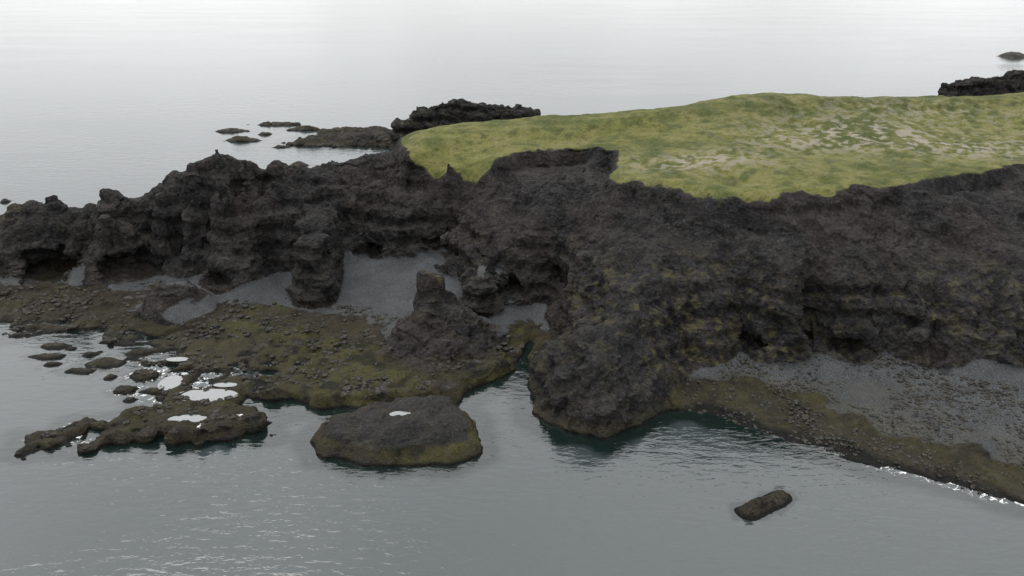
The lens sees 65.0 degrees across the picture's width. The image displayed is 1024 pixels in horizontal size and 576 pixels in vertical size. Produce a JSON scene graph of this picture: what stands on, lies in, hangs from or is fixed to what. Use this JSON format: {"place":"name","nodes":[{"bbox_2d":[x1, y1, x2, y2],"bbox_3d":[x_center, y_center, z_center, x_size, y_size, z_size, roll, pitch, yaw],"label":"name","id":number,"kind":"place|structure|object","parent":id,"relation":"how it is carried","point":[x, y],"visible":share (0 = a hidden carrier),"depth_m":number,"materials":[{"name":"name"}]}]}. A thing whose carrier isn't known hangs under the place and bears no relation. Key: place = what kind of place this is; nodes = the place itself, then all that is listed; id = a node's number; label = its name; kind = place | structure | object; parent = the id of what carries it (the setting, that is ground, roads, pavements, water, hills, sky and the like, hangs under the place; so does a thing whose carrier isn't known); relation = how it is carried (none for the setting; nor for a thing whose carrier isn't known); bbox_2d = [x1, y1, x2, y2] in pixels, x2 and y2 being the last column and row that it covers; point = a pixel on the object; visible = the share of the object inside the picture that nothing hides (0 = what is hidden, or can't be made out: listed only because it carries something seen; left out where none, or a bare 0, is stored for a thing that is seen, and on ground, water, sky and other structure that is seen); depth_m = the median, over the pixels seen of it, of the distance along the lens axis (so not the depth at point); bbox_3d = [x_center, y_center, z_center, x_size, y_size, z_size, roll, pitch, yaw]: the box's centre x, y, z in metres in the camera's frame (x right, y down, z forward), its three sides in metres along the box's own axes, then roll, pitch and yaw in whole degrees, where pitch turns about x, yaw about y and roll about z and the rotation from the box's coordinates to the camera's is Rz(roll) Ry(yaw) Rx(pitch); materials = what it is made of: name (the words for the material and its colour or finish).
{"place":"outdoors","nodes":[
{"label":"outdoors","id":0,"kind":"place"},
{"bbox_2d":[0,69,1023,520],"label":"coastal terrain","id":1,"kind":"structure","parent":0,"point":[644,265],"depth_m":101.57,"materials":[{"name":"black stone"}]},
{"bbox_2d":[158,375,182,389],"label":"tide pool","id":2,"kind":"structure","parent":1,"relation":"on","point":[169,382],"depth_m":91.90,"materials":[{"name":"grey liquid"}]},
{"bbox_2d":[166,357,187,360],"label":"tide pool","id":3,"kind":"structure","parent":1,"relation":"on","point":[177,359],"depth_m":97.12,"materials":[{"name":"grey liquid"}]},
{"bbox_2d":[168,414,206,421],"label":"tide pool","id":4,"kind":"structure","parent":1,"relation":"on","point":[195,418],"depth_m":83.67,"materials":[{"name":"grey liquid"}]},
{"bbox_2d":[180,389,237,401],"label":"tide pool","id":5,"kind":"structure","parent":1,"relation":"on","point":[213,394],"depth_m":88.74,"materials":[{"name":"grey liquid"}]},
{"bbox_2d":[214,383,236,386],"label":"tide pool","id":6,"kind":"structure","parent":1,"relation":"on","point":[225,384],"depth_m":90.74,"materials":[{"name":"grey liquid"}]},
{"bbox_2d":[0,279,543,438],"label":"tidal rocks","id":7,"kind":"object","parent":1,"relation":"on","point":[345,392],"visible":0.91,"depth_m":100.02,"materials":[{"name":"stone"}]},
{"bbox_2d":[389,411,409,415],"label":"tide pool","id":8,"kind":"structure","parent":1,"relation":"on","point":[394,413],"depth_m":82.29,"materials":[{"name":"grey liquid"}]},
{"bbox_2d":[681,353,1023,495],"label":"foreshore stones","id":9,"kind":"object","parent":1,"relation":"on","point":[805,416],"visible":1,"depth_m":85.32,"materials":[{"name":"brown stone"}]},
{"bbox_2d":[0,0,1023,575],"bbox_3d":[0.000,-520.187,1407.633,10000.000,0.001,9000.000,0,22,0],"label":"sea water","id":10,"kind":"structure","parent":0,"point":[132,98],"depth_m":90.44,"materials":[{"name":"grey liquid"}]},
{"bbox_2d":[998,52,1023,58],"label":"sea rock","id":11,"kind":"object","parent":10,"relation":"in","point":[1013,55],"visible":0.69,"depth_m":413.59,"materials":[{"name":"stone"}]}
]}

